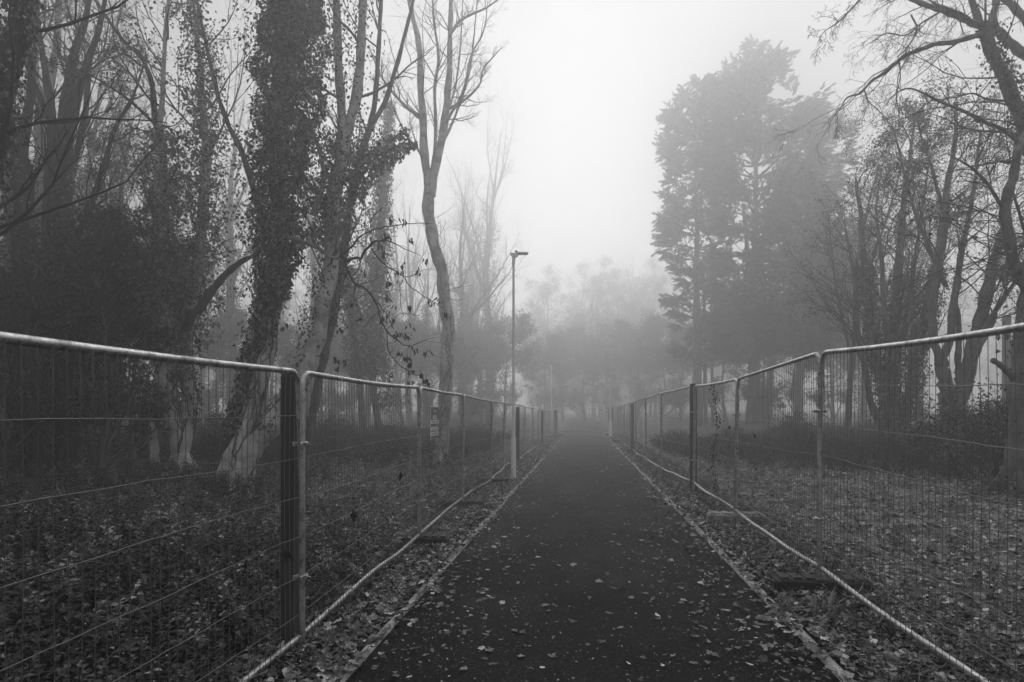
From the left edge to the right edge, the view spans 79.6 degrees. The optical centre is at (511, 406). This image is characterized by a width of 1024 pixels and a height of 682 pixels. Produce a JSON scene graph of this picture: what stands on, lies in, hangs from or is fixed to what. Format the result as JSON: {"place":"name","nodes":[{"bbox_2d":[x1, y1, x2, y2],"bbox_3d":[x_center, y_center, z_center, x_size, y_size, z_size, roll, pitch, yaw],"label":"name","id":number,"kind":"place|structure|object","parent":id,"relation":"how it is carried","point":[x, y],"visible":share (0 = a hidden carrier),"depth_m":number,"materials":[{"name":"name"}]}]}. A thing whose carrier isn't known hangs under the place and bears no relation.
{"place":"outdoors","nodes":[
{"label":"outdoors","id":0,"kind":"place"},
{"bbox_2d":[0,409,1023,681],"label":"ground","id":1,"kind":"structure","parent":0,"point":[578,423],"depth_m":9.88,"materials":[{"name":"plant"}]},
{"bbox_2d":[0,12,88,441],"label":"leafy tree","id":2,"kind":"object","parent":1,"relation":"on","point":[4,237],"visible":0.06,"depth_m":20.10,"materials":[{"name":"grey plant"}]},
{"bbox_2d":[0,245,98,475],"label":"holly tree","id":3,"kind":"object","parent":1,"relation":"on","point":[23,325],"visible":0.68,"depth_m":13.63,"materials":[{"name":"black plant"}]},
{"bbox_2d":[0,312,130,456],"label":"holly tree","id":4,"kind":"object","parent":1,"relation":"on","point":[85,382],"visible":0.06,"depth_m":17.57,"materials":[{"name":"black plant"}]},
{"bbox_2d":[0,0,135,471],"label":"forked tree","id":5,"kind":"object","parent":1,"relation":"on","point":[18,177],"visible":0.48,"depth_m":14.84,"materials":[{"name":"black plant"}]},
{"bbox_2d":[6,0,153,426],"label":"bare tree","id":6,"kind":"object","parent":1,"relation":"on","point":[38,140],"visible":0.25,"depth_m":25.90,"materials":[{"name":"grey plant"}]},
{"bbox_2d":[0,0,170,466],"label":"forked tree","id":7,"kind":"object","parent":1,"relation":"on","point":[67,177],"visible":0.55,"depth_m":15.78,"materials":[{"name":"grey plant"}]},
{"bbox_2d":[0,0,180,364],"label":"edge tree","id":8,"kind":"object","parent":1,"relation":"on","point":[16,40],"visible":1,"depth_m":8.60,"materials":[{"name":"black plant"}]},
{"bbox_2d":[0,185,199,470],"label":"holly tree","id":9,"kind":"object","parent":1,"relation":"on","point":[104,245],"visible":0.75,"depth_m":14.41,"materials":[{"name":"black plant"}]},
{"bbox_2d":[0,1,224,436],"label":"ivied tree","id":10,"kind":"object","parent":1,"relation":"on","point":[89,149],"visible":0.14,"depth_m":29.82,"materials":[{"name":"black plant"}]},
{"bbox_2d":[26,232,210,464],"bbox_3d":[-10.346,-1.551,16.821,3.963,6.988,4.535,0,0,10],"label":"holly tree","id":11,"kind":"object","parent":1,"relation":"on","point":[114,337],"visible":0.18,"depth_m":16.39,"materials":[{"name":"black plant"}]},
{"bbox_2d":[35,233,210,450],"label":"holly tree","id":12,"kind":"object","parent":1,"relation":"on","point":[101,391],"visible":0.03,"depth_m":19.76,"materials":[{"name":"black plant"}]},
{"bbox_2d":[30,23,224,430],"bbox_3d":[-23.423,-11.012,37.434,11.222,25.976,8.337,0,0,-27],"label":"bare tree","id":13,"kind":"object","parent":1,"relation":"on","point":[126,422],"visible":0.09,"depth_m":37.94,"materials":[{"name":"grey plant"}]},
{"bbox_2d":[35,40,249,448],"bbox_3d":[-12.356,-5.419,20.995,6.539,14.739,5.448,0,0,-26],"label":"leafy tree","id":14,"kind":"object","parent":1,"relation":"on","point":[110,174],"visible":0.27,"depth_m":21.06,"materials":[{"name":"black plant"}]},
{"bbox_2d":[29,0,264,470],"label":"ivy clad tree","id":15,"kind":"object","parent":1,"relation":"on","point":[160,197],"visible":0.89,"depth_m":15.39,"materials":[{"name":"grey plant"}]},
{"bbox_2d":[0,331,310,681],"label":"fence","id":16,"kind":"object","parent":1,"relation":"on","point":[21,340],"visible":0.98,"depth_m":2.99,"materials":[{"name":"metal"}]},
{"bbox_2d":[158,399,266,462],"bbox_3d":[-8.629,0.967,17.714,3.244,2.811,2.716,0,0,-18],"label":"leafy shrub","id":17,"kind":"object","parent":1,"relation":"on","point":[217,424],"visible":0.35,"depth_m":18.02,"materials":[{"name":"grey plant"}]},
{"bbox_2d":[178,157,250,423],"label":"ivied tree","id":18,"kind":"object","parent":1,"relation":"on","point":[204,371],"visible":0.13,"depth_m":55.79,"materials":[{"name":"grey plant"}]},
{"bbox_2d":[193,304,253,422],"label":"holly tree","id":19,"kind":"object","parent":1,"relation":"on","point":[215,397],"visible":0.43,"depth_m":43.47,"materials":[{"name":"grey plant"}]},
{"bbox_2d":[150,36,297,420],"bbox_3d":[-17.501,-10.948,39.118,11.222,25.976,8.337,0,0,1],"label":"bare tree","id":20,"kind":"object","parent":1,"relation":"on","point":[228,324],"visible":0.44,"depth_m":39.53,"materials":[{"name":"grey plant"}]},
{"bbox_2d":[235,317,309,419],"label":"holly tree","id":21,"kind":"object","parent":1,"relation":"on","point":[287,333],"visible":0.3,"depth_m":39.98,"materials":[{"name":"grey plant"}]},
{"bbox_2d":[281,374,298,642],"bbox_3d":[-1.635,0.894,4.520,0.098,2.274,0.098,0,0,7],"label":"timber post","id":22,"kind":"object","parent":1,"relation":"on","point":[287,574],"visible":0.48,"depth_m":4.47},
{"bbox_2d":[276,322,353,428],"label":"holly tree","id":23,"kind":"object","parent":1,"relation":"on","point":[337,404],"visible":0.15,"depth_m":46.38,"materials":[{"name":"grey plant"}]},
{"bbox_2d":[179,0,452,484],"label":"ivy clad tree","id":24,"kind":"object","parent":1,"relation":"on","point":[286,49],"visible":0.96,"depth_m":12.97,"materials":[{"name":"black plant"}]},
{"bbox_2d":[279,108,368,424],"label":"bare tree","id":25,"kind":"object","parent":1,"relation":"on","point":[312,264],"visible":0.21,"depth_m":43.71,"materials":[{"name":"grey plant"}]},
{"bbox_2d":[305,399,367,456],"bbox_3d":[-5.838,1.084,20.934,2.716,2.811,3.244,0,0,9],"label":"leafy shrub","id":26,"kind":"object","parent":1,"relation":"on","point":[330,422],"visible":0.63,"depth_m":21.02,"materials":[{"name":"grey plant"}]},
{"bbox_2d":[290,173,387,423],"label":"ivied tree","id":27,"kind":"object","parent":1,"relation":"on","point":[326,385],"visible":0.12,"depth_m":57.60,"materials":[{"name":"grey plant"}]},
{"bbox_2d":[326,318,391,425],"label":"holly tree","id":28,"kind":"object","parent":1,"relation":"on","point":[350,391],"visible":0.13,"depth_m":51.70,"materials":[{"name":"grey plant"}]},
{"bbox_2d":[304,0,417,476],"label":"slender tree","id":29,"kind":"object","parent":1,"relation":"on","point":[372,157],"visible":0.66,"depth_m":14.56,"materials":[{"name":"grey plant"}]},
{"bbox_2d":[299,371,424,643],"bbox_3d":[-1.341,0.766,6.188,0.132,2.069,3.574,0,0,5],"label":"fence","id":30,"kind":"object","parent":1,"relation":"on","point":[304,631],"visible":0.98,"depth_m":5.43,"materials":[{"name":"metal"}]},
{"bbox_2d":[307,79,428,436],"bbox_3d":[-6.629,-6.281,26.559,6.498,16.425,4.190,0,0,-22],"label":"ivy clad tree","id":31,"kind":"object","parent":1,"relation":"on","point":[373,346],"visible":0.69,"depth_m":26.83,"materials":[{"name":"grey plant"}]},
{"bbox_2d":[338,186,402,427],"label":"bare tree","id":32,"kind":"object","parent":1,"relation":"on","point":[367,378],"visible":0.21,"depth_m":47.81,"materials":[{"name":"grey plant"}]},
{"bbox_2d":[349,195,434,423],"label":"bare tree","id":33,"kind":"object","parent":1,"relation":"on","point":[395,312],"visible":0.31,"depth_m":66.05,"materials":[{"name":"grey plant"}]},
{"bbox_2d":[371,420,416,449],"bbox_3d":[-4.415,1.326,23.742,2.051,1.759,2.145,0,0,-33],"label":"bramble bush","id":34,"kind":"object","parent":1,"relation":"on","point":[385,431],"visible":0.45,"depth_m":23.71,"materials":[{"name":"grey plant"}]},
{"bbox_2d":[365,312,440,428],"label":"holly tree","id":35,"kind":"object","parent":1,"relation":"on","point":[399,326],"visible":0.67,"depth_m":47.80,"materials":[{"name":"grey plant"}]},
{"bbox_2d":[380,165,449,422],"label":"bare tree","id":36,"kind":"object","parent":1,"relation":"on","point":[409,413],"visible":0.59,"depth_m":67.77,"materials":[{"name":"grey plant"}]},
{"bbox_2d":[388,532,450,545],"bbox_3d":[-1.192,1.710,7.900,0.810,0.144,0.220,0,0,7],"label":"ballast block","id":37,"kind":"object","parent":1,"relation":"on","point":[437,538],"depth_m":7.80,"materials":[{"name":"grey concrete"}]},
{"bbox_2d":[399,315,471,419],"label":"holly tree","id":38,"kind":"object","parent":1,"relation":"on","point":[437,339],"visible":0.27,"depth_m":57.40,"materials":[{"name":"grey plant"}]},
{"bbox_2d":[402,218,471,425],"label":"ivied tree","id":39,"kind":"object","parent":1,"relation":"on","point":[425,309],"visible":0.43,"depth_m":59.93,"materials":[{"name":"grey plant"}]},
{"bbox_2d":[367,0,508,464],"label":"bare tree","id":40,"kind":"object","parent":1,"relation":"on","point":[444,290],"visible":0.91,"depth_m":18.93,"materials":[{"name":"grey plant"}]},
{"bbox_2d":[419,386,466,534],"bbox_3d":[-1.032,0.782,9.635,0.133,2.100,3.466,0,0,5],"label":"fence","id":41,"kind":"object","parent":1,"relation":"on","point":[434,515],"visible":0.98,"depth_m":9.25,"materials":[{"name":"metal"}]},
{"bbox_2d":[389,205,501,419],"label":"ivied tree","id":42,"kind":"object","parent":1,"relation":"on","point":[451,250],"visible":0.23,"depth_m":83.84,"materials":[{"name":"plant"}]},
{"bbox_2d":[340,425,558,681],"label":"kerb","id":43,"kind":"structure","parent":1,"relation":"on","point":[375,643],"depth_m":5.42,"materials":[{"name":"concrete"}]},
{"bbox_2d":[434,332,486,423],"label":"holly tree","id":44,"kind":"object","parent":1,"relation":"on","point":[467,369],"visible":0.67,"depth_m":53.25,"materials":[{"name":"grey plant"}]},
{"bbox_2d":[418,161,525,425],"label":"bare tree","id":45,"kind":"object","parent":1,"relation":"on","point":[464,315],"visible":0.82,"depth_m":61.40,"materials":[{"name":"grey plant"}]},
{"bbox_2d":[464,394,494,497],"bbox_3d":[-0.691,0.840,13.080,0.139,2.146,3.568,0,0,7],"label":"fence","id":46,"kind":"object","parent":1,"relation":"on","point":[473,442],"visible":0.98,"depth_m":12.65,"materials":[{"name":"metal"}]},
{"bbox_2d":[446,155,516,419],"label":"bare tree","id":47,"kind":"object","parent":1,"relation":"on","point":[471,273],"visible":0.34,"depth_m":89.62,"materials":[{"name":"grey plant"}]},
{"bbox_2d":[427,80,537,422],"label":"bare tree","id":48,"kind":"object","parent":1,"relation":"on","point":[486,265],"visible":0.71,"depth_m":75.46,"materials":[{"name":"grey plant"}]},
{"bbox_2d":[453,317,511,424],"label":"holly tree","id":49,"kind":"object","parent":1,"relation":"on","point":[480,335],"visible":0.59,"depth_m":65.49,"materials":[{"name":"grey plant"}]},
{"bbox_2d":[492,400,505,477],"bbox_3d":[-0.357,0.886,16.575,0.131,2.082,3.562,0,0,5],"label":"fence","id":50,"kind":"object","parent":1,"relation":"on","point":[504,419],"visible":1,"depth_m":16.73,"materials":[{"name":"metal"}]},
{"bbox_2d":[469,308,539,423],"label":"holly tree","id":51,"kind":"object","parent":1,"relation":"on","point":[522,324],"visible":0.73,"depth_m":68.89,"materials":[{"name":"grey plant"}]},
{"bbox_2d":[7,418,1003,486],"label":"tall grass","id":52,"kind":"structure","parent":1,"relation":"on","point":[428,444],"depth_m":18.95,"materials":[{"name":"grey plant"}]},
{"bbox_2d":[0,436,1023,681],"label":"weeds","id":53,"kind":"object","parent":1,"relation":"on","point":[104,640],"visible":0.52,"depth_m":5.80,"materials":[{"name":"grey plant"}]},
{"bbox_2d":[510,250,527,478],"bbox_3d":[0.183,-0.940,15.407,0.450,5.950,0.170,0,0,-3],"label":"street lamp","id":54,"kind":"object","parent":1,"relation":"on","point":[513,437],"visible":0.95,"depth_m":15.37,"materials":[{"name":"metal"}]},
{"bbox_2d":[510,308,560,414],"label":"ivied tree","id":55,"kind":"object","parent":1,"relation":"on","point":[535,392],"visible":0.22,"depth_m":149.61,"materials":[{"name":"grey plant"}]},
{"bbox_2d":[516,328,568,421],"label":"holly tree","id":56,"kind":"object","parent":1,"relation":"on","point":[554,347],"visible":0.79,"depth_m":83.13,"materials":[{"name":"grey plant"}]},
{"bbox_2d":[520,263,574,415],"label":"ivied tree","id":57,"kind":"object","parent":1,"relation":"on","point":[546,298],"visible":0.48,"depth_m":123.25,"materials":[{"name":"grey plant"}]},
{"bbox_2d":[534,309,588,417],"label":"ivied tree","id":58,"kind":"object","parent":1,"relation":"on","point":[554,383],"visible":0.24,"depth_m":116.36,"materials":[{"name":"grey plant"}]},
{"bbox_2d":[540,322,590,420],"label":"holly tree","id":59,"kind":"object","parent":1,"relation":"on","point":[575,330],"visible":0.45,"depth_m":90.50,"materials":[{"name":"grey plant"}]},
{"bbox_2d":[549,266,606,416],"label":"ivied tree","id":60,"kind":"object","parent":1,"relation":"on","point":[561,320],"visible":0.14,"depth_m":137.62,"materials":[{"name":"grey plant"}]},
{"bbox_2d":[559,330,619,421],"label":"holly tree","id":61,"kind":"object","parent":1,"relation":"on","point":[589,365],"visible":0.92,"depth_m":87.49,"materials":[{"name":"grey plant"}]},
{"bbox_2d":[578,291,615,420],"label":"bare tree","id":62,"kind":"object","parent":1,"relation":"on","point":[600,399],"visible":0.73,"depth_m":91.71,"materials":[{"name":"grey plant"}]},
{"bbox_2d":[342,422,852,681],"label":"kerb","id":63,"kind":"structure","parent":1,"relation":"on","point":[827,661],"depth_m":5.26,"materials":[{"name":"concrete"}]},
{"bbox_2d":[564,250,635,417],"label":"ivied tree","id":64,"kind":"object","parent":1,"relation":"on","point":[599,288],"visible":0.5,"depth_m":119.54,"materials":[{"name":"grey plant"}]},
{"bbox_2d":[583,318,639,418],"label":"holly tree","id":65,"kind":"object","parent":1,"relation":"on","point":[614,391],"visible":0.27,"depth_m":93.41,"materials":[{"name":"grey plant"}]},
{"bbox_2d":[587,310,637,411],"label":"ivied tree","id":66,"kind":"object","parent":1,"relation":"on","point":[616,402],"visible":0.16,"depth_m":112.90,"materials":[{"name":"grey plant"}]},
{"bbox_2d":[602,314,661,420],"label":"holly tree","id":67,"kind":"object","parent":1,"relation":"on","point":[622,332],"visible":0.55,"depth_m":83.36,"materials":[{"name":"grey plant"}]},
{"bbox_2d":[599,265,670,404],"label":"ivied tree","id":68,"kind":"object","parent":1,"relation":"on","point":[623,306],"visible":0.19,"depth_m":130.50,"materials":[{"name":"grey plant"}]},
{"bbox_2d":[612,245,658,415],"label":"bare tree","id":69,"kind":"object","parent":1,"relation":"on","point":[632,317],"visible":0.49,"depth_m":125.72,"materials":[{"name":"grey plant"}]},
{"bbox_2d":[644,393,660,467],"bbox_3d":[3.950,0.698,17.379,0.137,2.130,3.564,0,0,7],"label":"fence","id":70,"kind":"object","parent":1,"relation":"on","point":[650,426],"visible":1,"depth_m":17.71,"materials":[{"name":"metal"}]},
{"bbox_2d":[621,310,689,415],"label":"holly tree","id":71,"kind":"object","parent":1,"relation":"on","point":[653,330],"visible":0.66,"depth_m":77.03,"materials":[{"name":"grey plant"}]},
{"bbox_2d":[622,252,689,414],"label":"ivied tree","id":72,"kind":"object","parent":1,"relation":"on","point":[658,283],"visible":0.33,"depth_m":122.46,"materials":[{"name":"grey plant"}]},
{"bbox_2d":[658,386,694,489],"bbox_3d":[3.678,0.634,13.882,0.134,2.128,3.552,0,0,3],"label":"fence","id":73,"kind":"object","parent":1,"relation":"on","point":[664,467],"visible":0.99,"depth_m":13.85,"materials":[{"name":"metal"}]},
{"bbox_2d":[644,319,715,422],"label":"holly tree","id":74,"kind":"object","parent":1,"relation":"on","point":[667,360],"visible":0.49,"depth_m":71.05,"materials":[{"name":"grey plant"}]},
{"bbox_2d":[690,384,696,490],"bbox_3d":[3.614,0.767,12.250,0.125,2.453,0.125,0,0,7],"label":"timber post","id":75,"kind":"object","parent":1,"relation":"on","point":[691,419],"visible":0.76,"depth_m":12.19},
{"bbox_2d":[650,70,748,426],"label":"tall conifer","id":76,"kind":"object","parent":1,"relation":"on","point":[679,215],"visible":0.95,"depth_m":55.53,"materials":[{"name":"grey plant"}]},
{"bbox_2d":[691,378,736,511],"bbox_3d":[3.400,0.609,10.533,0.142,2.080,3.312,0,0,7],"label":"fence","id":77,"kind":"object","parent":1,"relation":"on","point":[721,457],"visible":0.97,"depth_m":10.30,"materials":[{"name":"metal"}]},
{"bbox_2d":[702,304,760,423],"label":"holly tree","id":78,"kind":"object","parent":1,"relation":"on","point":[722,387],"visible":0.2,"depth_m":59.18,"materials":[{"name":"grey plant"}]},
{"bbox_2d":[706,511,765,522],"bbox_3d":[3.231,1.597,8.880,0.800,0.150,0.230,0,0,7],"label":"ballast block","id":79,"kind":"object","parent":1,"relation":"on","point":[719,516],"depth_m":8.80,"materials":[{"name":"concrete"}]},
{"bbox_2d":[725,290,793,422],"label":"holly tree","id":80,"kind":"object","parent":1,"relation":"on","point":[753,354],"visible":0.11,"depth_m":57.06,"materials":[{"name":"grey plant"}]},
{"bbox_2d":[730,352,821,575],"bbox_3d":[3.003,0.577,7.176,0.144,2.144,3.579,0,0,8],"label":"fence","id":81,"kind":"object","parent":1,"relation":"on","point":[740,388],"visible":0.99,"depth_m":6.49,"materials":[{"name":"metal"}]},
{"bbox_2d":[679,34,877,423],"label":"tall conifer","id":82,"kind":"object","parent":1,"relation":"on","point":[754,138],"visible":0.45,"depth_m":55.26,"materials":[{"name":"grey plant"}]},
{"bbox_2d":[754,307,844,415],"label":"holly tree","id":83,"kind":"object","parent":1,"relation":"on","point":[791,387],"visible":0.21,"depth_m":52.13,"materials":[{"name":"grey plant"}]},
{"bbox_2d":[765,408,838,436],"bbox_3d":[12.226,1.201,26.064,2.860,2.345,2.734,0,0,-6],"label":"bramble bush","id":84,"kind":"object","parent":1,"relation":"on","point":[799,425],"visible":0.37,"depth_m":25.60,"materials":[{"name":"grey plant"}]},
{"bbox_2d":[726,162,879,423],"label":"tall conifer","id":85,"kind":"object","parent":1,"relation":"on","point":[782,210],"visible":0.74,"depth_m":48.92,"materials":[{"name":"grey plant"}]},
{"bbox_2d":[771,572,872,594],"bbox_3d":[2.693,1.546,5.360,0.810,0.144,0.220,0,0,7],"label":"ballast block","id":86,"kind":"object","parent":1,"relation":"on","point":[779,580],"depth_m":5.28,"materials":[{"name":"grey concrete"}]},
{"bbox_2d":[799,312,869,424],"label":"holly tree","id":87,"kind":"object","parent":1,"relation":"on","point":[837,373],"visible":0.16,"depth_m":49.67,"materials":[{"name":"grey plant"}]},
{"bbox_2d":[767,130,941,431],"bbox_3d":[14.934,-5.148,27.325,7.089,13.861,7.076,0,0,41],"label":"twiggy tree","id":88,"kind":"object","parent":1,"relation":"on","point":[851,367],"visible":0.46,"depth_m":26.96,"materials":[{"name":"grey plant"}]},
{"bbox_2d":[824,169,929,425],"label":"leafy tree","id":89,"kind":"object","parent":1,"relation":"on","point":[861,382],"visible":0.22,"depth_m":43.92,"materials":[{"name":"grey plant"}]},
{"bbox_2d":[771,76,1011,447],"bbox_3d":[12.476,-4.586,19.591,7.352,12.616,5.965,0,0,0],"label":"ivy clad tree","id":90,"kind":"object","parent":1,"relation":"on","point":[890,328],"visible":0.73,"depth_m":19.83,"materials":[{"name":"grey plant"}]},
{"bbox_2d":[766,0,1023,339],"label":"overhanging tree","id":91,"kind":"object","parent":1,"relation":"on","point":[988,31],"visible":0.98,"depth_m":9.79,"materials":[{"name":"black plant"}]},
{"bbox_2d":[872,417,939,458],"bbox_3d":[11.313,1.161,16.908,2.145,1.759,2.051,0,0,-14],"label":"bramble bush","id":92,"kind":"object","parent":1,"relation":"on","point":[904,444],"visible":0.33,"depth_m":17.08,"materials":[{"name":"grey plant"}]},
{"bbox_2d":[842,138,975,426],"bbox_3d":[22.405,-6.958,36.090,7.847,17.687,6.537,0,0,-23],"label":"leafy tree","id":93,"kind":"object","parent":1,"relation":"on","point":[910,327],"visible":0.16,"depth_m":35.84,"materials":[{"name":"grey plant"}]},
{"bbox_2d":[812,323,1023,681],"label":"fence","id":94,"kind":"object","parent":1,"relation":"on","point":[963,336],"visible":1,"depth_m":3.83,"materials":[{"name":"metal"}]},
{"bbox_2d":[833,51,1023,464],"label":"twin trunk tree","id":95,"kind":"object","parent":1,"relation":"on","point":[985,293],"visible":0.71,"depth_m":15.84,"materials":[{"name":"black plant"}]},
{"bbox_2d":[886,75,1023,494],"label":"crooked tree","id":96,"kind":"object","parent":1,"relation":"on","point":[1014,264],"visible":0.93,"depth_m":9.86,"materials":[{"name":"black plant"}]},
{"bbox_2d":[909,369,1008,478],"bbox_3d":[11.233,0.773,13.525,3.169,3.279,3.784,0,0,-9],"label":"leafy shrub","id":97,"kind":"object","parent":1,"relation":"on","point":[969,426],"visible":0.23,"depth_m":13.89,"materials":[{"name":"black plant"}]},
{"bbox_2d":[895,374,1023,487],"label":"leafy shrub","id":98,"kind":"object","parent":1,"relation":"on","point":[994,432],"visible":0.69,"depth_m":12.64,"materials":[{"name":"black plant"}]},
{"bbox_2d":[934,280,993,384],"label":"ivied tree","id":99,"kind":"object","parent":1,"relation":"on","point":[961,302],"visible":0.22,"depth_m":111.79,"materials":[{"name":"grey plant"}]},
{"bbox_2d":[980,289,1019,403],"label":"ivied tree","id":100,"kind":"object","parent":1,"relation":"on","point":[999,345],"visible":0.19,"depth_m":119.48,"materials":[{"name":"grey plant"}]},
{"bbox_2d":[1002,316,1010,416],"bbox_3d":[20.930,-1.137,26.000,0.320,5.396,0.320,0,0,0],"label":"wooden pole","id":101,"kind":"object","parent":1,"relation":"on","point":[1008,347],"visible":0.24,"depth_m":25.90,"materials":[{"name":"grey wood"}]},
{"bbox_2d":[0,0,1023,412],"label":"sky","id":102,"kind":"structure","parent":0,"point":[594,76],"materials":[{"name":"white"}]},
{"bbox_2d":[344,423,840,681],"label":"path","id":103,"kind":"structure","parent":0,"point":[587,539],"depth_m":5.14,"materials":[{"name":"grey asphalt"}]},
{"bbox_2d":[328,435,859,681],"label":"fallen leaves","id":104,"kind":"object","parent":103,"relation":"on","point":[353,663],"visible":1,"depth_m":4.83,"materials":[{"name":"grey plant"}]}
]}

